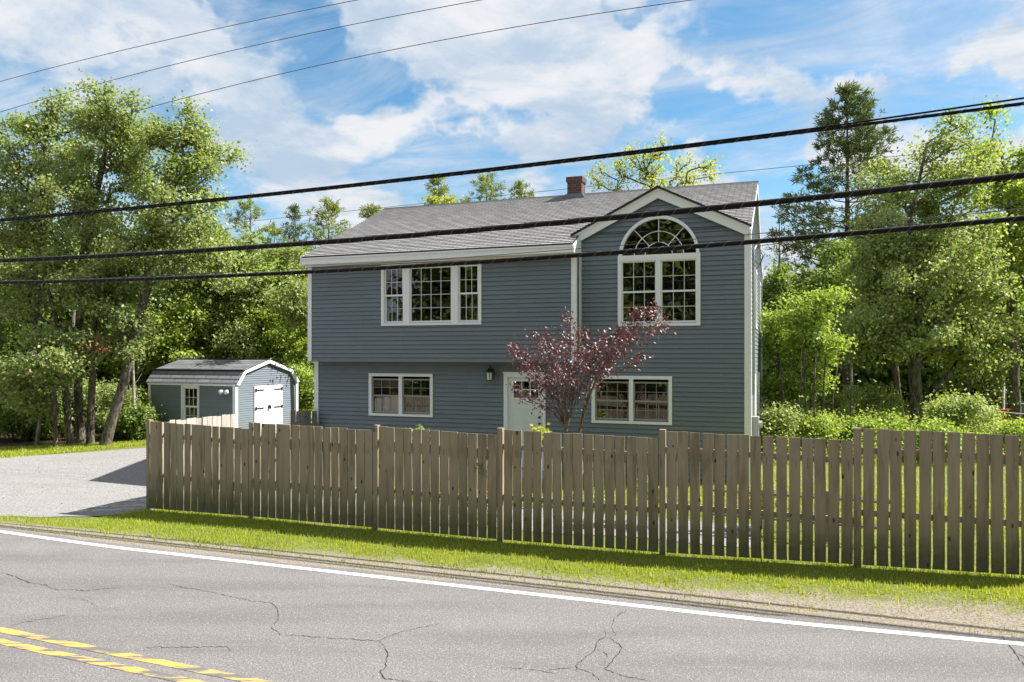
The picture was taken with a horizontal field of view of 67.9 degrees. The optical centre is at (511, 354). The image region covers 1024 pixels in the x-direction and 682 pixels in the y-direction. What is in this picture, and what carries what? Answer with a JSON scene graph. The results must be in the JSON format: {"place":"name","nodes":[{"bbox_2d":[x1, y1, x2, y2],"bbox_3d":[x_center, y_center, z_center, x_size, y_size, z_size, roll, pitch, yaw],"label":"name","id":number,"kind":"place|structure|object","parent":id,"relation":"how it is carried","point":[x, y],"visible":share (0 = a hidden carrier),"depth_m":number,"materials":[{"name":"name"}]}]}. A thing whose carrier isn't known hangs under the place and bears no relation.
{"place":"outdoors","nodes":[
{"label":"outdoors","id":0,"kind":"place"},
{"bbox_2d":[0,0,356,81],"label":"power line","id":1,"kind":"object","parent":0,"point":[185,35],"visible":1,"depth_m":25.07,"materials":[{"name":"metal"}]},
{"bbox_2d":[0,448,412,516],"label":"driveway","id":2,"kind":"structure","parent":0,"point":[19,475],"depth_m":18.42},
{"bbox_2d":[163,414,234,493],"bbox_3d":[-6.833,2.228,16.440,0.070,1.749,2.476,0,0,19],"label":"side fence","id":3,"kind":"object","parent":2,"relation":"on","point":[225,420],"visible":0.12,"depth_m":16.85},
{"bbox_2d":[290,410,317,471],"bbox_3d":[-5.485,2.282,20.053,0.851,1.637,0.070,0,0,22],"label":"gate fence","id":4,"kind":"object","parent":2,"relation":"on","point":[303,418],"visible":0.29,"depth_m":20.02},
{"bbox_2d":[1,0,479,111],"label":"power line","id":5,"kind":"object","parent":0,"point":[249,46],"visible":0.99,"depth_m":24.18,"materials":[{"name":"metal"}]},
{"bbox_2d":[9,0,690,150],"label":"power line","id":6,"kind":"object","parent":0,"point":[385,51],"visible":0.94,"depth_m":22.47,"materials":[{"name":"metal"}]},
{"bbox_2d":[0,528,1023,681],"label":"road","id":7,"kind":"structure","parent":0,"point":[141,605],"depth_m":8.18,"materials":[{"name":"asphalt"}]},
{"bbox_2d":[0,638,204,681],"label":"road center line","id":8,"kind":"object","parent":7,"relation":"on","point":[114,665],"visible":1,"depth_m":7.40,"materials":[{"name":"yellow paint"}]},
{"bbox_2d":[0,627,271,681],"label":"road center line","id":9,"kind":"object","parent":7,"relation":"on","point":[211,672],"visible":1,"depth_m":7.54,"materials":[{"name":"yellow paint"}]},
{"bbox_2d":[173,585,438,640],"bbox_3d":[-2.816,2.997,8.766,3.951,0.001,0.948,0,0,22],"label":"road crack","id":10,"kind":"object","parent":7,"relation":"on","point":[303,635],"visible":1,"depth_m":8.32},
{"bbox_2d":[0,530,1023,645],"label":"road edge line","id":11,"kind":"object","parent":7,"relation":"on","point":[638,605],"visible":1,"depth_m":9.34,"materials":[{"name":"white paint"}]},
{"bbox_2d":[0,378,1023,637],"bbox_3d":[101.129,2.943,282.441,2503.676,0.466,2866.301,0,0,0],"label":"ground","id":12,"kind":"structure","parent":0,"point":[942,612],"depth_m":10.33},
{"bbox_2d":[0,400,52,441],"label":"shrub","id":13,"kind":"object","parent":12,"relation":"on","point":[7,428],"visible":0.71,"depth_m":27.13,"materials":[{"name":"green plant"}]},
{"bbox_2d":[23,416,41,444],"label":"dead tree","id":14,"kind":"object","parent":12,"relation":"on","point":[37,437],"visible":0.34,"depth_m":26.25,"materials":[{"name":"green plant"}]},
{"bbox_2d":[4,388,85,439],"bbox_3d":[-17.231,2.264,27.989,2.475,2.106,2.865,0,0,0],"label":"shrub","id":15,"kind":"object","parent":12,"relation":"on","point":[48,426],"visible":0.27,"depth_m":27.55,"materials":[{"name":"green plant"}]},
{"bbox_2d":[0,280,90,407],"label":"young tree","id":16,"kind":"object","parent":12,"relation":"on","point":[7,342],"visible":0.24,"depth_m":28.63,"materials":[{"name":"green plant"}]},
{"bbox_2d":[0,82,100,440],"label":"maple tree","id":17,"kind":"object","parent":12,"relation":"on","point":[11,199],"visible":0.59,"depth_m":27.86,"materials":[{"name":"green plant"}]},
{"bbox_2d":[0,216,107,444],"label":"maple tree","id":18,"kind":"object","parent":12,"relation":"on","point":[9,313],"visible":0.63,"depth_m":26.09,"materials":[{"name":"green plant"}]},
{"bbox_2d":[0,332,117,446],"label":"young tree","id":19,"kind":"object","parent":12,"relation":"on","point":[53,367],"visible":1,"depth_m":24.92,"materials":[{"name":"green plant"}]},
{"bbox_2d":[0,440,145,457],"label":"driveway edge grass","id":20,"kind":"structure","parent":12,"relation":"on","point":[22,450],"depth_m":25.03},
{"bbox_2d":[70,310,75,436],"bbox_3d":[-16.900,0.151,28.985,0.588,6.125,0.894,0,0,-43],"label":"bare trunk","id":21,"kind":"object","parent":12,"relation":"on","point":[73,316],"visible":0.16,"depth_m":28.92,"materials":[{"name":"grey wood"}]},
{"bbox_2d":[57,376,117,419],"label":"shrub","id":22,"kind":"object","parent":12,"relation":"on","point":[85,388],"visible":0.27,"depth_m":29.35,"materials":[{"name":"green plant"}]},
{"bbox_2d":[25,240,164,444],"bbox_3d":[-14.092,-0.612,26.216,4.206,7.642,5.040,0,0,-44],"label":"maple tree","id":23,"kind":"object","parent":12,"relation":"on","point":[109,299],"visible":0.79,"depth_m":25.57,"materials":[{"name":"green plant"}]},
{"bbox_2d":[19,68,176,442],"bbox_3d":[-14.613,-3.461,27.337,5.310,13.386,4.561,0,0,-30],"label":"maple tree","id":24,"kind":"object","parent":12,"relation":"on","point":[86,192],"visible":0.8,"depth_m":26.61,"materials":[{"name":"green plant"}]},
{"bbox_2d":[75,374,152,439],"bbox_3d":[-14.809,2.258,28.448,3.024,3.052,3.253,0,0,-39],"label":"shrub","id":25,"kind":"object","parent":12,"relation":"on","point":[109,398],"visible":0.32,"depth_m":28.17,"materials":[{"name":"green plant"}]},
{"bbox_2d":[102,356,147,395],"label":"shrub","id":26,"kind":"object","parent":12,"relation":"on","point":[117,365],"visible":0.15,"depth_m":31.70,"materials":[{"name":"green plant"}]},
{"bbox_2d":[103,398,165,440],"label":"shrub","id":27,"kind":"object","parent":12,"relation":"on","point":[138,416],"visible":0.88,"depth_m":27.14,"materials":[{"name":"green plant"}]},
{"bbox_2d":[128,343,145,440],"bbox_3d":[-13.509,1.147,27.469,0.542,4.030,0.936,0,0,0],"label":"bare trunk","id":28,"kind":"object","parent":12,"relation":"on","point":[133,373],"visible":0.47,"depth_m":27.46,"materials":[{"name":"grey plant"}]},
{"bbox_2d":[111,294,175,404],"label":"young tree","id":29,"kind":"object","parent":12,"relation":"on","point":[144,373],"visible":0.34,"depth_m":31.05,"materials":[{"name":"green plant"}]},
{"bbox_2d":[0,224,313,427],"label":"woods","id":30,"kind":"object","parent":12,"relation":"on","point":[100,375],"visible":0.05,"depth_m":33.08,"materials":[{"name":"green plant"}]},
{"bbox_2d":[110,288,203,345],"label":"young tree","id":31,"kind":"object","parent":12,"relation":"on","point":[160,302],"visible":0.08,"depth_m":31.84,"materials":[{"name":"green plant"}]},
{"bbox_2d":[85,90,254,444],"bbox_3d":[-11.649,-2.822,26.436,5.799,12.190,4.587,0,0,0],"label":"maple tree","id":32,"kind":"object","parent":12,"relation":"on","point":[156,223],"visible":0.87,"depth_m":25.89,"materials":[{"name":"green plant"}]},
{"bbox_2d":[141,283,225,367],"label":"young tree","id":33,"kind":"object","parent":12,"relation":"on","point":[177,341],"visible":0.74,"depth_m":31.13,"materials":[{"name":"green plant"}]},
{"bbox_2d":[159,259,213,317],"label":"young tree","id":34,"kind":"object","parent":12,"relation":"on","point":[197,284],"visible":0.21,"depth_m":32.54,"materials":[{"name":"plant"}]},
{"bbox_2d":[158,265,246,348],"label":"young tree","id":35,"kind":"object","parent":12,"relation":"on","point":[174,298],"visible":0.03,"depth_m":32.33,"materials":[{"name":"plant"}]},
{"bbox_2d":[146,358,299,428],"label":"garden shed","id":36,"kind":"structure","parent":12,"relation":"on","point":[247,391],"depth_m":28.16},
{"bbox_2d":[181,385,199,419],"bbox_3d":[-11.734,1.902,27.806,0.844,1.539,0.153,0,0,22],"label":"window","id":37,"kind":"structure","parent":36,"relation":"in","point":[183,387],"depth_m":27.86,"materials":[{"name":"white plastic"}]},
{"bbox_2d":[254,385,268,423],"bbox_3d":[-9.293,2.078,28.231,0.078,1.836,0.770,0,0,23],"label":"door","id":38,"kind":"structure","parent":36,"relation":"in","point":[261,393],"depth_m":28.21,"materials":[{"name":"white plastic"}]},
{"bbox_2d":[269,385,282,423],"bbox_3d":[-8.994,2.078,28.939,0.078,1.836,0.763,0,0,22],"label":"door","id":39,"kind":"structure","parent":36,"relation":"in","point":[275,391],"depth_m":28.92,"materials":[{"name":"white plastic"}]},
{"bbox_2d":[188,281,272,359],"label":"young tree","id":40,"kind":"object","parent":12,"relation":"on","point":[227,338],"visible":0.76,"depth_m":31.56,"materials":[{"name":"plant"}]},
{"bbox_2d":[194,220,283,320],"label":"young tree","id":41,"kind":"object","parent":12,"relation":"on","point":[255,281],"visible":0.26,"depth_m":32.43,"materials":[{"name":"plant"}]},
{"bbox_2d":[222,191,283,265],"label":"pine tree","id":42,"kind":"object","parent":12,"relation":"on","point":[244,207],"visible":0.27,"depth_m":41.75,"materials":[{"name":"green plant"}]},
{"bbox_2d":[230,252,300,348],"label":"young tree","id":43,"kind":"object","parent":12,"relation":"on","point":[261,262],"visible":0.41,"depth_m":32.12,"materials":[{"name":"green plant"}]},
{"bbox_2d":[251,221,289,263],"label":"pine tree","id":44,"kind":"object","parent":12,"relation":"on","point":[274,229],"visible":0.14,"depth_m":39.90,"materials":[{"name":"green plant"}]},
{"bbox_2d":[234,308,313,422],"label":"young tree","id":45,"kind":"object","parent":12,"relation":"on","point":[272,337],"visible":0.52,"depth_m":32.04,"materials":[{"name":"green plant"}]},
{"bbox_2d":[256,262,307,334],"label":"young tree","id":46,"kind":"object","parent":12,"relation":"on","point":[292,304],"visible":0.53,"depth_m":29.51,"materials":[{"name":"plant"}]},
{"bbox_2d":[257,237,309,364],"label":"young tree","id":47,"kind":"object","parent":12,"relation":"on","point":[283,251],"visible":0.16,"depth_m":33.41,"materials":[{"name":"plant"}]},
{"bbox_2d":[280,202,309,260],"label":"pine tree","id":48,"kind":"object","parent":12,"relation":"on","point":[294,210],"visible":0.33,"depth_m":44.76,"materials":[{"name":"green plant"}]},
{"bbox_2d":[294,361,313,420],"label":"shrub","id":49,"kind":"object","parent":12,"relation":"on","point":[311,404],"visible":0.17,"depth_m":32.60,"materials":[{"name":"green plant"}]},
{"bbox_2d":[304,196,351,249],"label":"pine tree","id":50,"kind":"object","parent":12,"relation":"on","point":[332,207],"visible":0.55,"depth_m":43.63,"materials":[{"name":"green plant"}]},
{"bbox_2d":[358,202,383,218],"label":"pine tree","id":51,"kind":"object","parent":12,"relation":"on","point":[370,210],"visible":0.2,"depth_m":45.83,"materials":[{"name":"green plant"}]},
{"bbox_2d":[423,172,449,199],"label":"pine tree","id":52,"kind":"object","parent":12,"relation":"on","point":[434,182],"visible":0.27,"depth_m":45.82,"materials":[{"name":"green plant"}]},
{"bbox_2d":[417,190,464,204],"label":"young tree","id":53,"kind":"object","parent":12,"relation":"on","point":[432,199],"visible":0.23,"depth_m":39.66,"materials":[{"name":"green plant"}]},
{"bbox_2d":[456,173,515,202],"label":"pine tree","id":54,"kind":"object","parent":12,"relation":"on","point":[484,182],"visible":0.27,"depth_m":43.86,"materials":[{"name":"green plant"}]},
{"bbox_2d":[0,507,1023,636],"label":"verge grass","id":55,"kind":"structure","parent":12,"relation":"on","point":[131,523],"depth_m":11.24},
{"bbox_2d":[504,179,534,198],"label":"pine tree","id":56,"kind":"object","parent":12,"relation":"on","point":[518,185],"visible":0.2,"depth_m":47.85,"materials":[{"name":"green plant"}]},
{"bbox_2d":[300,176,765,483],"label":"house","id":57,"kind":"structure","parent":12,"relation":"on","point":[424,347],"depth_m":18.43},
{"bbox_2d":[369,373,432,416],"bbox_3d":[-2.792,1.022,19.352,1.815,1.085,0.243,0,0,20],"label":"window","id":58,"kind":"structure","parent":57,"relation":"in","point":[386,405],"depth_m":19.34,"materials":[{"name":"white plastic"}]},
{"bbox_2d":[381,262,481,325],"bbox_3d":[-1.995,-1.485,18.679,2.710,1.530,0.113,0,0,20],"label":"window","id":59,"kind":"structure","parent":57,"relation":"in","point":[455,307],"depth_m":18.70,"materials":[{"name":"white plastic"}]},
{"bbox_2d":[508,377,541,467],"bbox_3d":[0.311,1.643,18.158,0.871,2.213,0.090,0,0,20],"label":"door","id":60,"kind":"structure","parent":57,"relation":"in","point":[520,417],"depth_m":18.19,"materials":[{"name":"paint"}]},
{"bbox_2d":[591,375,671,424],"bbox_3d":[2.719,1.030,17.310,1.838,1.090,0.113,0,0,20],"label":"window","id":61,"kind":"structure","parent":57,"relation":"in","point":[631,400],"depth_m":17.27,"materials":[{"name":"white plastic"}]},
{"bbox_2d":[618,256,699,326],"bbox_3d":[3.298,-1.420,17.103,1.840,1.560,0.113,0,0,20],"label":"window","id":62,"kind":"structure","parent":57,"relation":"in","point":[658,290],"depth_m":17.06,"materials":[{"name":"white plastic"}]},
{"bbox_2d":[618,216,699,259],"bbox_3d":[3.297,-2.640,17.101,1.840,0.960,0.116,0,0,20],"label":"window","id":63,"kind":"structure","parent":57,"relation":"in","point":[697,254],"depth_m":17.08,"materials":[{"name":"white plastic"}]},
{"bbox_2d":[755,269,756,328],"bbox_3d":[6.205,-1.400,19.446,0.113,1.480,0.880,0,0,20],"label":"window","id":64,"kind":"structure","parent":57,"relation":"in","point":[755,269],"depth_m":19.13,"materials":[{"name":"white plastic"}]},
{"bbox_2d":[757,372,759,415],"bbox_3d":[6.895,1.125,21.377,0.113,1.230,0.980,0,0,20],"label":"window","id":65,"kind":"structure","parent":57,"relation":"in","point":[758,373],"depth_m":20.91,"materials":[{"name":"white plastic"}]},
{"bbox_2d":[759,281,760,331],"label":"window","id":66,"kind":"structure","parent":57,"relation":"in","point":[759,281],"depth_m":22.22,"materials":[{"name":"white plastic"}]},
{"bbox_2d":[760,201,1023,245],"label":"service drop","id":67,"kind":"object","parent":57,"relation":"attached to","point":[918,221],"visible":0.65,"depth_m":14.85,"materials":[{"name":"rubber"}]},
{"bbox_2d":[529,422,551,445],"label":"garden plant","id":68,"kind":"object","parent":12,"relation":"on","point":[542,429],"visible":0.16,"depth_m":15.49,"materials":[{"name":"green plant"}]},
{"bbox_2d":[146,419,1023,574],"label":"picket fence","id":69,"kind":"object","parent":12,"relation":"on","point":[252,478],"visible":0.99,"depth_m":11.51,"materials":[{"name":"brown wood"}]},
{"bbox_2d":[503,298,675,475],"bbox_3d":[1.458,0.960,14.598,3.276,4.070,1.628,0,0,0],"label":"plum tree","id":70,"kind":"object","parent":12,"relation":"on","point":[607,361],"visible":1,"depth_m":14.57,"materials":[{"name":"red plant"}]},
{"bbox_2d":[583,129,724,191],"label":"poplar tree","id":71,"kind":"object","parent":12,"relation":"on","point":[651,175],"visible":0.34,"depth_m":32.95,"materials":[{"name":"green plant"}]},
{"bbox_2d":[412,411,1023,564],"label":"lawn grass","id":72,"kind":"structure","parent":12,"relation":"on","point":[917,507],"depth_m":14.90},
{"bbox_2d":[749,484,787,528],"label":"garden plant","id":73,"kind":"object","parent":12,"relation":"on","point":[762,503],"visible":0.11,"depth_m":12.68,"materials":[{"name":"green plant"}]},
{"bbox_2d":[763,210,794,294],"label":"pine tree","id":74,"kind":"object","parent":12,"relation":"on","point":[786,259],"visible":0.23,"depth_m":37.96,"materials":[{"name":"green plant"}]},
{"bbox_2d":[756,392,813,443],"bbox_3d":[7.173,1.964,20.528,1.658,1.866,1.800,0,0,0],"label":"shrub","id":75,"kind":"object","parent":12,"relation":"on","point":[786,415],"visible":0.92,"depth_m":20.23,"materials":[{"name":"green plant"}]},
{"bbox_2d":[759,301,817,410],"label":"young tree","id":76,"kind":"object","parent":12,"relation":"on","point":[773,389],"visible":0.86,"depth_m":22.22,"materials":[{"name":"green plant"}]},
{"bbox_2d":[800,343,801,452],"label":"sapling stem","id":77,"kind":"object","parent":12,"relation":"on","point":[801,388],"visible":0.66,"depth_m":20.98,"materials":[{"name":"brown wood"}]},
{"bbox_2d":[713,487,889,541],"bbox_3d":[4.571,2.575,12.172,2.890,0.850,0.082,0,0,24],"label":"garden rail","id":78,"kind":"object","parent":12,"relation":"on","point":[875,501],"visible":0.02,"depth_m":11.97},
{"bbox_2d":[803,327,806,416],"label":"sapling stem","id":79,"kind":"object","parent":12,"relation":"on","point":[804,374],"visible":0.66,"depth_m":21.29,"materials":[{"name":"brown wood"}]},
{"bbox_2d":[762,257,850,423],"bbox_3d":[11.192,-0.547,29.908,4.787,6.772,4.099,0,0,0],"label":"young tree","id":80,"kind":"object","parent":12,"relation":"on","point":[780,278],"visible":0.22,"depth_m":30.18,"materials":[{"name":"plant"}]},
{"bbox_2d":[763,276,861,416],"bbox_3d":[8.588,0.348,21.620,2.399,5.088,2.441,0,0,0],"label":"young tree","id":81,"kind":"object","parent":12,"relation":"on","point":[816,336],"visible":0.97,"depth_m":21.40,"materials":[{"name":"green plant"}]},
{"bbox_2d":[813,349,815,450],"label":"sapling stem","id":82,"kind":"object","parent":12,"relation":"on","point":[814,393],"visible":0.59,"depth_m":20.79,"materials":[{"name":"brown wood"}]},
{"bbox_2d":[793,406,849,447],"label":"shrub","id":83,"kind":"object","parent":12,"relation":"on","point":[823,424],"visible":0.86,"depth_m":20.71,"materials":[{"name":"green plant"}]},
{"bbox_2d":[822,331,827,414],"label":"sapling stem","id":84,"kind":"object","parent":12,"relation":"on","point":[824,382],"visible":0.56,"depth_m":21.19,"materials":[{"name":"brown wood"}]},
{"bbox_2d":[797,376,870,418],"bbox_3d":[10.370,1.736,24.953,2.390,2.253,2.421,0,0,0],"label":"shrub","id":85,"kind":"object","parent":12,"relation":"on","point":[841,399],"visible":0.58,"depth_m":24.52,"materials":[{"name":"green plant"}]},
{"bbox_2d":[830,358,838,436],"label":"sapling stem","id":86,"kind":"object","parent":12,"relation":"on","point":[833,391],"visible":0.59,"depth_m":21.49,"materials":[{"name":"brown wood"}]},
{"bbox_2d":[764,80,941,416],"bbox_3d":[14.932,-4.722,34.008,6.599,15.180,7.104,0,0,-41],"label":"white pine","id":87,"kind":"object","parent":12,"relation":"on","point":[847,93],"visible":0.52,"depth_m":33.54,"materials":[{"name":"green plant"}]},
{"bbox_2d":[800,237,923,420],"bbox_3d":[13.833,-0.935,29.173,5.051,7.508,4.999,0,0,0],"label":"maple tree","id":88,"kind":"object","parent":12,"relation":"on","point":[831,249],"visible":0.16,"depth_m":29.22,"materials":[{"name":"green plant"}]},
{"bbox_2d":[831,403,907,444],"bbox_3d":[9.798,2.122,21.576,1.928,1.501,1.918,0,0,-20],"label":"shrub","id":89,"kind":"object","parent":12,"relation":"on","point":[859,420],"visible":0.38,"depth_m":21.22,"materials":[{"name":"green plant"}]},
{"bbox_2d":[845,378,909,416],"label":"shrub","id":90,"kind":"object","parent":12,"relation":"on","point":[879,399],"visible":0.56,"depth_m":26.91,"materials":[{"name":"green plant"}]},
{"bbox_2d":[757,384,1016,465],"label":"undergrowth","id":91,"kind":"object","parent":12,"relation":"on","point":[912,424],"visible":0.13,"depth_m":20.68,"materials":[{"name":"green plant"}]},
{"bbox_2d":[862,395,915,445],"bbox_3d":[10.829,2.015,22.014,2.026,1.720,1.856,0,0,44],"label":"shrub","id":92,"kind":"object","parent":12,"relation":"on","point":[895,426],"visible":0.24,"depth_m":21.67,"materials":[{"name":"green plant"}]},
{"bbox_2d":[762,199,1023,412],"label":"woods","id":93,"kind":"object","parent":12,"relation":"on","point":[883,373],"visible":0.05,"depth_m":36.88,"materials":[{"name":"green plant"}]},
{"bbox_2d":[823,97,1023,429],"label":"maple tree","id":94,"kind":"object","parent":12,"relation":"on","point":[926,322],"visible":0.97,"depth_m":23.69,"materials":[{"name":"green plant"}]},
{"bbox_2d":[902,410,967,458],"bbox_3d":[11.257,2.191,20.158,1.605,1.408,2.057,0,0,44],"label":"shrub","id":95,"kind":"object","parent":12,"relation":"on","point":[935,424],"visible":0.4,"depth_m":19.86,"materials":[{"name":"green plant"}]},
{"bbox_2d":[914,381,1009,431],"bbox_3d":[12.254,1.822,20.835,2.170,2.153,2.106,0,0,-34],"label":"shrub","id":96,"kind":"object","parent":12,"relation":"on","point":[969,407],"visible":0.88,"depth_m":20.55,"materials":[{"name":"green plant"}]},
{"bbox_2d":[901,299,1023,399],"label":"young tree","id":97,"kind":"object","parent":12,"relation":"on","point":[1004,373],"visible":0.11,"depth_m":29.82,"materials":[{"name":"plant"}]},
{"bbox_2d":[960,412,1010,441],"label":"shrub","id":98,"kind":"object","parent":12,"relation":"on","point":[977,423],"visible":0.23,"depth_m":22.72,"materials":[{"name":"green plant"}]},
{"bbox_2d":[952,94,1023,424],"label":"maple tree","id":99,"kind":"object","parent":12,"relation":"on","point":[1014,189],"visible":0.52,"depth_m":25.84,"materials":[{"name":"green plant"}]},
{"bbox_2d":[987,371,1006,413],"bbox_3d":[21.734,1.397,34.000,0.922,2.814,0.840,0,0,0],"label":"bare trunk","id":100,"kind":"object","parent":12,"relation":"on","point":[999,393],"visible":0.09,"depth_m":33.73,"materials":[{"name":"grey wood"}]},
{"bbox_2d":[985,301,1023,388],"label":"young tree","id":101,"kind":"object","parent":12,"relation":"on","point":[1020,308],"visible":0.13,"depth_m":29.71,"materials":[{"name":"plant"}]},
{"bbox_2d":[986,417,1023,454],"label":"shrub","id":102,"kind":"object","parent":12,"relation":"on","point":[1008,428],"visible":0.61,"depth_m":19.95,"materials":[{"name":"green plant"}]},
{"bbox_2d":[995,409,1023,424],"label":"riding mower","id":103,"kind":"object","parent":12,"relation":"on","point":[1004,417],"visible":0.06,"depth_m":27.35,"materials":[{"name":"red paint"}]},
{"bbox_2d":[0,172,1023,262],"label":"utility cable","id":104,"kind":"object","parent":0,"point":[899,188],"visible":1,"depth_m":12.10,"materials":[{"name":"rubber"}]},
{"bbox_2d":[0,97,1023,221],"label":"utility cable","id":105,"kind":"object","parent":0,"point":[679,146],"visible":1,"depth_m":12.43,"materials":[{"name":"rubber"}]},
{"bbox_2d":[0,215,1023,283],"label":"utility cable","id":106,"kind":"object","parent":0,"point":[776,239],"visible":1,"depth_m":12.12,"materials":[{"name":"black rubber"}]},
{"bbox_2d":[0,0,1023,282],"label":"sky","id":107,"kind":"structure","parent":0,"point":[694,71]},
{"bbox_2d":[364,501,750,547],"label":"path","id":108,"kind":"structure","parent":0,"point":[626,526],"depth_m":12.99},
{"bbox_2d":[112,208,1023,277],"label":"power line","id":109,"kind":"object","parent":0,"point":[601,246],"visible":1,"depth_m":11.93,"materials":[{"name":"rubber"}]},
{"bbox_2d":[219,145,1003,224],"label":"power line","id":110,"kind":"object","parent":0,"point":[563,189],"visible":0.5,"depth_m":41.73,"materials":[{"name":"metal"}]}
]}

